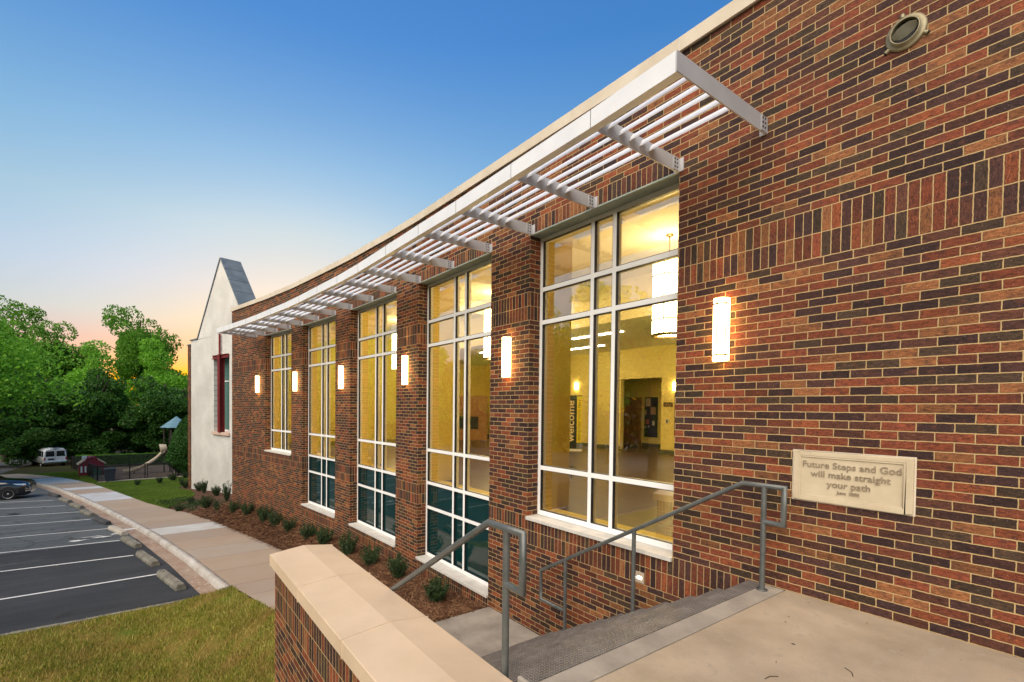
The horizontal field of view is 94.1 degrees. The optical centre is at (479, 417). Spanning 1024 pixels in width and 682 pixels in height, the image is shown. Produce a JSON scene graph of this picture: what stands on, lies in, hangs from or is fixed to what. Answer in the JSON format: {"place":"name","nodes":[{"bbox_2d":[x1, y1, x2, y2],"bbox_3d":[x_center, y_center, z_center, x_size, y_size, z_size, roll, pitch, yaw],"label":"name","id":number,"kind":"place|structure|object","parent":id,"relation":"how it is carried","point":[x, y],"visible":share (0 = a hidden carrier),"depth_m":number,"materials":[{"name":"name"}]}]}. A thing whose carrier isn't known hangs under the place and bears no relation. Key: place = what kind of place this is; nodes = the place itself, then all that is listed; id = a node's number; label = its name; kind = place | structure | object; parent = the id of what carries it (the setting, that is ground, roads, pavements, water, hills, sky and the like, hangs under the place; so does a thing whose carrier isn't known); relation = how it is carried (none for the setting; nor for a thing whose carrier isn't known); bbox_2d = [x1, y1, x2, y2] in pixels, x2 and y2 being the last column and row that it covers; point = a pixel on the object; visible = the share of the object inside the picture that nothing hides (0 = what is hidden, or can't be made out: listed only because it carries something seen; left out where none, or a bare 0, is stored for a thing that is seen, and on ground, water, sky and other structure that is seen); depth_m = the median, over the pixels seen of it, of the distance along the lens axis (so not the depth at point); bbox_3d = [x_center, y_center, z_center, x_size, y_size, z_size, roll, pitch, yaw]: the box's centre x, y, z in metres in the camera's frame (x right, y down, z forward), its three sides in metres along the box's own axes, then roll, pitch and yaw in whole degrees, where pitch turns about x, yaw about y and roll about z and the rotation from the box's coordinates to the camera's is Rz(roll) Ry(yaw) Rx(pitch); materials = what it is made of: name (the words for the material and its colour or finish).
{"place":"outdoors","nodes":[
{"label":"outdoors","id":0,"kind":"place"},
{"bbox_2d":[27,471,97,482],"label":"lawn grass","id":1,"kind":"structure","parent":0,"point":[73,475],"depth_m":39.15,"materials":[{"name":"green plant"}]},
{"bbox_2d":[0,459,199,633],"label":"parking lot","id":2,"kind":"structure","parent":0,"point":[41,609],"depth_m":13.05,"materials":[{"name":"grey asphalt"}]},
{"bbox_2d":[0,476,35,499],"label":"parked car","id":3,"kind":"object","parent":2,"relation":"on","point":[11,488],"visible":1,"depth_m":27.24,"materials":[{"name":"black paint"}]},
{"bbox_2d":[31,447,66,466],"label":"parked van","id":4,"kind":"object","parent":2,"relation":"on","point":[51,455],"visible":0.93,"depth_m":51.79,"materials":[{"name":"grey paint"}]},
{"bbox_2d":[58,497,72,502],"bbox_3d":[-22.642,4.480,26.008,1.800,0.146,0.233,-2,-1,36],"label":"wheel stop","id":5,"kind":"object","parent":2,"relation":"on","point":[66,500],"visible":1,"depth_m":25.73,"materials":[{"name":"concrete"}]},
{"bbox_2d":[69,503,84,508],"bbox_3d":[-20.304,4.410,23.981,1.800,0.146,0.233,-2,-1,37],"label":"wheel stop","id":6,"kind":"object","parent":2,"relation":"on","point":[78,506],"visible":1,"depth_m":23.74,"materials":[{"name":"concrete"}]},
{"bbox_2d":[0,500,155,599],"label":"stall markings","id":7,"kind":"object","parent":2,"relation":"on","point":[63,563],"visible":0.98,"depth_m":13.93,"materials":[{"name":"paint"}]},
{"bbox_2d":[79,509,95,516],"bbox_3d":[-17.990,4.338,21.815,1.800,0.146,0.233,-2,-1,38],"label":"wheel stop","id":8,"kind":"object","parent":2,"relation":"on","point":[86,512],"visible":1,"depth_m":21.61,"materials":[{"name":"concrete"}]},
{"bbox_2d":[93,516,111,524],"bbox_3d":[-15.750,4.270,19.841,1.800,0.146,0.233,-2,-1,38],"label":"wheel stop","id":9,"kind":"object","parent":2,"relation":"on","point":[102,520],"visible":1,"depth_m":19.63,"materials":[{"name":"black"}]},
{"bbox_2d":[108,525,127,535],"bbox_3d":[-13.596,4.204,17.868,1.800,0.146,0.233,-2,-1,39],"label":"wheel stop","id":10,"kind":"object","parent":2,"relation":"on","point":[117,530],"visible":1,"depth_m":17.63,"materials":[{"name":"white concrete"}]},
{"bbox_2d":[36,485,216,594],"bbox_3d":[-18.724,4.436,22.681,34.697,1.534,1.049,2,2,42],"label":"gutter","id":11,"kind":"object","parent":2,"relation":"on","point":[196,581],"visible":0.86,"depth_m":14.85,"materials":[{"name":"concrete"}]},
{"bbox_2d":[70,528,134,541],"bbox_3d":[-13.655,4.263,17.459,1.238,0.071,2.303,2,2,44],"label":"paint spill","id":12,"kind":"object","parent":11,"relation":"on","point":[99,535],"visible":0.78,"depth_m":17.07,"materials":[{"name":"white paint"}]},
{"bbox_2d":[120,536,141,548],"bbox_3d":[-11.696,4.143,15.962,1.800,0.146,0.233,-2,-1,41],"label":"wheel stop","id":13,"kind":"object","parent":2,"relation":"on","point":[130,541],"visible":1,"depth_m":15.75,"materials":[{"name":"concrete"}]},
{"bbox_2d":[36,482,230,589],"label":"kerb","id":14,"kind":"structure","parent":2,"relation":"on","point":[212,578],"depth_m":15.63,"materials":[{"name":"concrete"}]},
{"bbox_2d":[135,550,159,566],"bbox_3d":[-9.697,4.077,13.880,1.800,0.146,0.233,-2,-1,43],"label":"wheel stop","id":15,"kind":"object","parent":2,"relation":"on","point":[147,559],"visible":1,"depth_m":13.65,"materials":[{"name":"concrete"}]},
{"bbox_2d":[156,569,185,590],"bbox_3d":[-7.703,4.013,11.856,1.800,0.146,0.233,-2,-1,43],"label":"wheel stop","id":16,"kind":"object","parent":2,"relation":"on","point":[170,580],"visible":1,"depth_m":11.66,"materials":[{"name":"concrete"}]},
{"bbox_2d":[77,465,182,480],"bbox_3d":[-26.556,4.748,45.195,19.584,0.744,15.750,0,1,-35],"label":"playground surface","id":17,"kind":"object","parent":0,"point":[150,472],"visible":0.11,"depth_m":39.62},
{"bbox_2d":[72,457,96,479],"bbox_3d":[-34.769,4.386,41.650,0.079,2.238,19.659,-1,2,-45],"label":"chain link fence","id":18,"kind":"object","parent":17,"relation":"on","point":[93,467],"visible":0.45,"depth_m":38.16,"materials":[{"name":"black metal"}]},
{"bbox_2d":[76,455,105,475],"bbox_3d":[-32.462,4.014,39.777,1.870,1.780,1.760,-1,2,-43],"label":"playhouse","id":19,"kind":"object","parent":17,"relation":"on","point":[82,464],"visible":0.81,"depth_m":39.27,"materials":[{"name":"red"}]},
{"bbox_2d":[97,463,145,481],"bbox_3d":[-26.748,4.160,35.572,2.934,1.367,0.080,0,2,-38],"label":"chain link fence","id":20,"kind":"object","parent":17,"relation":"on","point":[124,471],"visible":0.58,"depth_m":35.68,"materials":[{"name":"black metal"}]},
{"bbox_2d":[125,417,181,473],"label":"play tower","id":21,"kind":"structure","parent":17,"relation":"on","point":[172,423],"depth_m":40.82,"materials":[{"name":"brown plastic"}]},
{"bbox_2d":[146,462,173,478],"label":"chain link gate","id":22,"kind":"structure","parent":17,"relation":"on","point":[167,470],"depth_m":36.94,"materials":[{"name":"black metal"}]},
{"bbox_2d":[0,585,274,681],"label":"grass","id":23,"kind":"structure","parent":0,"point":[250,614],"depth_m":8.04,"materials":[{"name":"green plant"}]},
{"bbox_2d":[96,476,180,482],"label":"concrete path","id":24,"kind":"structure","parent":0,"point":[135,479],"depth_m":35.50,"materials":[{"name":"grey concrete"}]},
{"bbox_2d":[103,468,115,481],"bbox_3d":[-27.010,4.201,34.771,0.740,1.057,0.718,0,1,-35],"label":"wheeled bin","id":25,"kind":"object","parent":24,"relation":"on","point":[109,473],"visible":0.88,"depth_m":34.54,"materials":[{"name":"black plastic"}]},
{"bbox_2d":[92,476,194,507],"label":"lawn grass","id":26,"kind":"structure","parent":0,"point":[155,491],"depth_m":28.37,"materials":[{"name":"green plant"}]},
{"bbox_2d":[0,474,430,619],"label":"sidewalk","id":27,"kind":"structure","parent":0,"point":[240,561],"depth_m":15.93,"materials":[{"name":"concrete"}]},
{"bbox_2d":[0,415,539,608],"bbox_3d":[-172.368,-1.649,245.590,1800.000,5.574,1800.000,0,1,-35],"label":"ground","id":28,"kind":"structure","parent":0,"point":[48,468],"depth_m":48.44,"materials":[{"name":"green plant"}]},
{"bbox_2d":[0,337,41,462],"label":"broadleaf tree","id":29,"kind":"object","parent":28,"relation":"on","point":[4,457],"visible":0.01,"depth_m":62.77,"materials":[{"name":"green plant"}]},
{"bbox_2d":[0,295,46,357],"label":"broadleaf tree","id":30,"kind":"object","parent":28,"relation":"on","point":[20,324],"visible":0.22,"depth_m":70.11,"materials":[{"name":"green plant"}]},
{"bbox_2d":[0,416,77,465],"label":"broadleaf tree","id":31,"kind":"object","parent":28,"relation":"on","point":[22,443],"visible":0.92,"depth_m":51.97,"materials":[{"name":"green plant"}]},
{"bbox_2d":[0,364,83,463],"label":"broadleaf tree","id":32,"kind":"object","parent":28,"relation":"on","point":[50,415],"visible":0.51,"depth_m":53.55,"materials":[{"name":"green plant"}]},
{"bbox_2d":[9,320,101,381],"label":"broadleaf tree","id":33,"kind":"object","parent":28,"relation":"on","point":[38,331],"visible":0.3,"depth_m":68.65,"materials":[{"name":"green plant"}]},
{"bbox_2d":[0,312,111,458],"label":"broadleaf tree","id":34,"kind":"object","parent":28,"relation":"on","point":[8,363],"visible":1,"depth_m":34.30,"materials":[{"name":"green plant"}]},
{"bbox_2d":[43,366,140,434],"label":"broadleaf tree","id":35,"kind":"object","parent":28,"relation":"on","point":[105,407],"visible":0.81,"depth_m":56.12,"materials":[{"name":"green plant"}]},
{"bbox_2d":[0,599,183,636],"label":"lot edging","id":36,"kind":"object","parent":28,"relation":"on","point":[36,628],"visible":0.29,"depth_m":9.43,"materials":[{"name":"concrete"}]},
{"bbox_2d":[61,422,130,459],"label":"broadleaf tree","id":37,"kind":"object","parent":28,"relation":"on","point":[92,440],"visible":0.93,"depth_m":55.15,"materials":[{"name":"green plant"}]},
{"bbox_2d":[62,339,132,400],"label":"broadleaf tree","id":38,"kind":"object","parent":28,"relation":"on","point":[74,374],"visible":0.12,"depth_m":63.57,"materials":[{"name":"green plant"}]},
{"bbox_2d":[71,453,165,467],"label":"chain link fence","id":39,"kind":"object","parent":28,"relation":"on","point":[123,461],"visible":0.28,"depth_m":50.83,"materials":[{"name":"black"}]},
{"bbox_2d":[75,452,165,464],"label":"clipped hedge","id":40,"kind":"object","parent":28,"relation":"on","point":[149,453],"visible":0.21,"depth_m":53.22,"materials":[{"name":"green plant"}]},
{"bbox_2d":[113,421,159,453],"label":"broadleaf tree","id":41,"kind":"object","parent":28,"relation":"on","point":[128,444],"visible":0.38,"depth_m":59.41,"materials":[{"name":"green plant"}]},
{"bbox_2d":[101,304,183,389],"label":"broadleaf tree","id":42,"kind":"object","parent":28,"relation":"on","point":[127,349],"visible":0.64,"depth_m":69.08,"materials":[{"name":"green plant"}]},
{"bbox_2d":[117,375,187,450],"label":"broadleaf tree","id":43,"kind":"object","parent":28,"relation":"on","point":[160,407],"visible":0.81,"depth_m":57.66,"materials":[{"name":"green plant"}]},
{"bbox_2d":[122,338,187,408],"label":"broadleaf tree","id":44,"kind":"object","parent":28,"relation":"on","point":[172,377],"visible":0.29,"depth_m":65.12,"materials":[{"name":"green plant"}]},
{"bbox_2d":[145,429,173,451],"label":"broadleaf tree","id":45,"kind":"object","parent":28,"relation":"on","point":[153,445],"visible":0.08,"depth_m":58.52,"materials":[{"name":"green plant"}]},
{"bbox_2d":[164,415,187,472],"bbox_3d":[-23.473,2.220,38.862,3.862,5.304,3.863,0,1,-35],"label":"topiary shrub","id":46,"kind":"object","parent":28,"relation":"on","point":[177,455],"visible":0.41,"depth_m":37.45,"materials":[{"name":"green plant"}]},
{"bbox_2d":[187,257,255,493],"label":"gabled hall","id":47,"kind":"structure","parent":28,"relation":"on","point":[209,404],"depth_m":26.08,"materials":[{"name":"paint"}]},
{"bbox_2d":[211,357,229,435],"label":"window","id":48,"kind":"structure","parent":47,"relation":"in","point":[226,433],"depth_m":26.00,"materials":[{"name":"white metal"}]},
{"bbox_2d":[270,544,512,681],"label":"stair side wall","id":49,"kind":"structure","parent":28,"relation":"on","point":[340,616],"depth_m":3.64,"materials":[{"name":"brick"}]},
{"bbox_2d":[434,607,539,656],"bbox_3d":[-0.575,3.234,6.324,2.900,0.295,1.480,0,1,-35],"label":"landing","id":50,"kind":"object","parent":28,"relation":"on","point":[478,632],"visible":0.24,"depth_m":6.89,"materials":[{"name":"concrete"}]},
{"bbox_2d":[231,0,1023,658],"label":"brick building","id":51,"kind":"structure","parent":28,"relation":"on","point":[847,230],"depth_m":4.59,"materials":[{"name":"brick"}]},
{"bbox_2d":[255,376,258,392],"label":"wall lamp","id":52,"kind":"object","parent":51,"relation":"attached to","point":[256,384],"visible":1,"depth_m":17.24,"materials":[{"name":"grey"}]},
{"bbox_2d":[264,331,290,455],"bbox_3d":[-6.779,-0.851,16.290,2.171,4.121,0.345,2,2,45],"label":"window","id":53,"kind":"structure","parent":51,"relation":"in","point":[284,450],"depth_m":16.46,"materials":[{"name":"white metal"}]},
{"bbox_2d":[292,372,296,390],"bbox_3d":[-5.865,-1.155,15.071,0.125,0.612,0.151,-1,2,-43],"label":"wall lamp","id":54,"kind":"object","parent":51,"relation":"attached to","point":[294,381],"visible":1,"depth_m":15.02,"materials":[{"name":"grey"}]},
{"bbox_2d":[301,318,335,517],"bbox_3d":[-4.657,-0.048,14.056,0.345,5.592,2.343,-1,2,-42],"label":"window","id":55,"kind":"structure","parent":51,"relation":"in","point":[321,469],"depth_m":14.23,"materials":[{"name":"white metal"}]},
{"bbox_2d":[338,366,343,388],"bbox_3d":[-3.712,-1.082,12.668,0.125,0.612,0.151,0,2,-40],"label":"wall lamp","id":56,"kind":"object","parent":51,"relation":"attached to","point":[340,376],"visible":1,"depth_m":12.62,"materials":[{"name":"grey"}]},
{"bbox_2d":[348,297,396,546],"bbox_3d":[-2.494,0.029,11.489,0.345,5.591,2.473,0,2,-38],"label":"window","id":57,"kind":"structure","parent":51,"relation":"in","point":[376,486],"depth_m":11.66,"materials":[{"name":"white metal"}]},
{"bbox_2d":[391,333,396,370],"bbox_3d":[-3.110,-2.823,18.513,0.624,1.960,0.624,0,1,-35],"label":"pendant lamp","id":58,"kind":"object","parent":51,"relation":"hanging from","point":[394,343],"visible":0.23,"depth_m":18.28,"materials":[{"name":"white"}]},
{"bbox_2d":[401,355,407,384],"bbox_3d":[-1.587,-1.004,9.989,0.125,0.612,0.151,0,2,-37],"label":"wall lamp","id":59,"kind":"object","parent":51,"relation":"attached to","point":[404,369],"visible":1,"depth_m":9.94,"materials":[{"name":"grey"}]},
{"bbox_2d":[415,259,490,597],"bbox_3d":[-0.436,0.107,8.760,0.372,5.592,2.437,0,1,-35],"label":"window","id":60,"kind":"structure","parent":51,"relation":"in","point":[452,512],"depth_m":8.90,"materials":[{"name":"white metal"}]},
{"bbox_2d":[459,396,487,439],"bbox_3d":[-0.532,0.000,23.206,1.800,2.150,0.515,1,1,3],"label":"oak cabinet","id":61,"kind":"object","parent":51,"relation":"on","point":[478,416],"visible":0.42,"depth_m":22.94,"materials":[{"name":"brown wood"}]},
{"bbox_2d":[483,308,490,359],"bbox_3d":[0.426,-2.690,13.911,0.624,1.960,0.624,0,1,-35],"label":"pendant lamp","id":62,"kind":"object","parent":51,"relation":"hanging from","point":[487,327],"visible":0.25,"depth_m":13.69,"materials":[{"name":"white"}]},
{"bbox_2d":[216,50,767,336],"bbox_3d":[-3.137,-2.819,10.585,1.866,0.159,17.020,0,2,-39],"label":"sunshade","id":63,"kind":"object","parent":51,"relation":"attached to","point":[674,66],"visible":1,"depth_m":5.34,"materials":[{"name":"metal"}]},
{"bbox_2d":[501,337,510,377],"bbox_3d":[0.393,-0.926,7.256,0.125,0.612,0.151,0,1,-36],"label":"wall lamp","id":64,"kind":"object","parent":51,"relation":"attached to","point":[506,357],"visible":1,"depth_m":7.21,"materials":[{"name":"grey glass"}]},
{"bbox_2d":[570,395,581,450],"bbox_3d":[3.421,0.196,17.757,0.791,2.068,0.240,1,1,18],"label":"welcome banner","id":65,"kind":"object","parent":51,"relation":"on","point":[575,421],"visible":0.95,"depth_m":17.69,"materials":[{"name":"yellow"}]},
{"bbox_2d":[525,182,678,561],"bbox_3d":[1.508,-0.551,6.066,0.345,4.121,2.326,0,1,-36],"label":"window","id":66,"kind":"structure","parent":51,"relation":"in","point":[657,551],"depth_m":6.19,"materials":[{"name":"white metal"}]},
{"bbox_2d":[623,397,630,444],"bbox_3d":[6.521,0.137,21.278,0.080,2.100,0.535,0,1,-35],"label":"door","id":67,"kind":"structure","parent":51,"relation":"in","point":[626,432],"depth_m":21.18,"materials":[{"name":"brown wood"}]},
{"bbox_2d":[630,397,641,445],"bbox_3d":[6.816,0.150,20.819,0.124,2.100,0.535,0,1,-35],"label":"door","id":68,"kind":"structure","parent":51,"relation":"in","point":[636,402],"depth_m":20.79,"materials":[{"name":"brown wood"}]},
{"bbox_2d":[635,571,643,583],"bbox_3d":[1.820,1.812,5.411,0.016,0.125,0.110,0,1,-35],"label":"step light","id":69,"kind":"object","parent":51,"relation":"attached to","point":[639,577],"visible":0.91,"depth_m":5.40,"materials":[{"name":"white glass"}]},
{"bbox_2d":[644,397,657,437],"bbox_3d":[7.275,-0.033,20.211,0.050,1.700,0.620,0,1,-35],"label":"notice board","id":70,"kind":"object","parent":51,"relation":"attached to","point":[651,419],"visible":1,"depth_m":20.18,"materials":[{"name":"grey"}]},
{"bbox_2d":[651,233,677,338],"bbox_3d":[3.654,-2.558,9.190,0.624,1.960,0.624,0,1,-35],"label":"pendant lamp","id":71,"kind":"object","parent":51,"relation":"hanging from","point":[664,315],"visible":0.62,"depth_m":8.96,"materials":[{"name":"white"}]},
{"bbox_2d":[711,297,729,361],"bbox_3d":[2.315,-0.851,4.589,0.125,0.612,0.151,0,1,-35],"label":"wall lamp","id":72,"kind":"object","parent":51,"relation":"attached to","point":[720,326],"visible":1,"depth_m":4.54,"materials":[{"name":"white glass"}]},
{"bbox_2d":[792,449,916,516],"bbox_3d":[2.953,0.496,3.805,0.039,0.434,0.812,0,1,-35],"label":"stone plaque","id":73,"kind":"object","parent":51,"relation":"attached to","point":[882,483],"visible":1,"depth_m":3.75,"materials":[{"name":"beige stone"}]},
{"bbox_2d":[884,12,929,54],"bbox_3d":[3.128,-2.853,3.492,0.071,0.277,0.260,0,1,-35],"label":"round vent","id":74,"kind":"object","parent":51,"relation":"attached to","point":[905,32],"visible":1,"depth_m":3.49,"materials":[{"name":"metal"}]},
{"bbox_2d":[518,585,783,681],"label":"stair","id":75,"kind":"object","parent":28,"relation":"on","point":[600,666],"visible":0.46,"depth_m":3.24,"materials":[{"name":"concrete"}]},
{"bbox_2d":[389,519,526,677],"bbox_3d":[-0.546,1.708,3.862,0.090,2.192,2.774,0,1,-35],"label":"stair handrail","id":76,"kind":"object","parent":75,"relation":"attached to","point":[508,586],"visible":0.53,"depth_m":2.84,"materials":[{"name":"metal"}]},
{"bbox_2d":[481,580,758,681],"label":"stair nosings","id":77,"kind":"object","parent":75,"relation":"on","point":[543,657],"visible":0.88,"depth_m":3.81,"materials":[{"name":"grey concrete"}]},
{"bbox_2d":[539,480,787,630],"bbox_3d":[1.705,1.668,5.277,0.090,2.257,3.044,0,1,-35],"label":"stair handrail","id":78,"kind":"object","parent":75,"relation":"on","point":[764,522],"visible":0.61,"depth_m":4.68,"materials":[{"name":"metal"}]},
{"bbox_2d":[593,590,1023,681],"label":"landing","id":79,"kind":"object","parent":28,"relation":"on","point":[832,642],"visible":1,"depth_m":3.08,"materials":[{"name":"concrete"}]},
{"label":"mulch border","id":80,"kind":"structure","parent":28,"relation":"on","visible":0},
{"bbox_2d":[168,473,178,479],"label":"shrub","id":81,"kind":"object","parent":80,"relation":"on","point":[172,477],"visible":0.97,"depth_m":33.66,"materials":[{"name":"green plant"}]},
{"bbox_2d":[193,481,203,490],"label":"shrub","id":82,"kind":"object","parent":80,"relation":"on","point":[198,486],"visible":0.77,"depth_m":26.59,"materials":[{"name":"green plant"}]},
{"bbox_2d":[199,494,215,507],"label":"shrub","id":83,"kind":"object","parent":80,"relation":"on","point":[205,502],"visible":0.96,"depth_m":21.06,"materials":[{"name":"green plant"}]},
{"bbox_2d":[168,491,487,621],"bbox_3d":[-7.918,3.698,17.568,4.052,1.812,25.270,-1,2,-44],"label":"mulch bed","id":84,"kind":"object","parent":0,"point":[198,495],"visible":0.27,"depth_m":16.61,"materials":[{"name":"brown plant"}]},
{"bbox_2d":[154,495,226,511],"bbox_3d":[-13.814,3.971,22.537,4.914,0.569,1.874,1,2,37],"label":"ground cover","id":85,"kind":"object","parent":84,"relation":"on","point":[194,504],"visible":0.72,"depth_m":22.52,"materials":[{"name":"green plant"}]},
{"bbox_2d":[201,480,207,492],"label":"shrub","id":86,"kind":"object","parent":84,"relation":"on","point":[203,486],"visible":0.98,"depth_m":25.59,"materials":[{"name":"green plant"}]},
{"bbox_2d":[211,484,221,495],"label":"shrub","id":87,"kind":"object","parent":84,"relation":"on","point":[216,491],"visible":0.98,"depth_m":24.29,"materials":[{"name":"green plant"}]},
{"bbox_2d":[213,499,225,511],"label":"shrub","id":88,"kind":"object","parent":84,"relation":"on","point":[216,506],"visible":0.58,"depth_m":19.71,"materials":[{"name":"green plant"}]},
{"bbox_2d":[222,480,231,500],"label":"shrub","id":89,"kind":"object","parent":84,"relation":"on","point":[225,489],"visible":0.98,"depth_m":21.95,"materials":[{"name":"green plant"}]},
{"bbox_2d":[226,499,240,513],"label":"shrub","id":90,"kind":"object","parent":84,"relation":"on","point":[232,506],"visible":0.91,"depth_m":17.84,"materials":[{"name":"green plant"}]},
{"bbox_2d":[240,500,255,515],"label":"shrub","id":91,"kind":"object","parent":84,"relation":"on","point":[244,508],"visible":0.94,"depth_m":17.03,"materials":[{"name":"green plant"}]},
{"bbox_2d":[256,505,273,521],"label":"shrub","id":92,"kind":"object","parent":84,"relation":"on","point":[263,514],"visible":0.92,"depth_m":15.97,"materials":[{"name":"green plant"}]},
{"bbox_2d":[268,510,283,525],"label":"shrub","id":93,"kind":"object","parent":84,"relation":"on","point":[275,520],"visible":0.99,"depth_m":15.29,"materials":[{"name":"green plant"}]},
{"bbox_2d":[282,517,297,531],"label":"shrub","id":94,"kind":"object","parent":84,"relation":"on","point":[288,525],"visible":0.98,"depth_m":14.47,"materials":[{"name":"green plant"}]},
{"bbox_2d":[299,522,318,538],"bbox_3d":[-4.846,3.209,13.467,0.544,0.536,0.557,0,1,-28],"label":"shrub","id":95,"kind":"object","parent":84,"relation":"on","point":[305,532],"visible":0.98,"depth_m":13.37,"materials":[{"name":"green plant"}]},
{"bbox_2d":[314,526,335,544],"bbox_3d":[-4.119,3.134,12.611,0.577,0.590,0.596,0,1,-30],"label":"shrub","id":96,"kind":"object","parent":84,"relation":"on","point":[324,536],"visible":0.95,"depth_m":12.50,"materials":[{"name":"green plant"}]},
{"bbox_2d":[337,531,358,555],"bbox_3d":[-3.115,3.008,11.349,0.604,0.686,0.506,1,1,33],"label":"shrub","id":97,"kind":"object","parent":84,"relation":"on","point":[348,546],"visible":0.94,"depth_m":11.27,"materials":[{"name":"green plant"}]},
{"bbox_2d":[359,545,382,565],"bbox_3d":[-2.365,2.987,10.298,0.505,0.496,0.494,0,1,-6],"label":"shrub","id":98,"kind":"object","parent":84,"relation":"on","point":[373,557],"visible":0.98,"depth_m":10.22,"materials":[{"name":"green plant"}]},
{"bbox_2d":[385,550,408,578],"bbox_3d":[-1.617,2.895,9.278,0.458,0.559,0.546,-1,2,-42],"label":"shrub","id":99,"kind":"object","parent":84,"relation":"on","point":[398,568],"visible":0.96,"depth_m":9.20,"materials":[{"name":"green plant"}]},
{"bbox_2d":[421,573,449,602],"bbox_3d":[-0.717,2.915,8.084,0.519,0.520,0.536,1,1,0],"label":"shrub","id":100,"kind":"object","parent":84,"relation":"on","point":[435,590],"visible":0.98,"depth_m":7.98,"materials":[{"name":"green plant"}]},
{"bbox_2d":[0,0,732,404],"label":"sky","id":101,"kind":"structure","parent":0,"point":[145,144],"materials":[{"name":"blue"}]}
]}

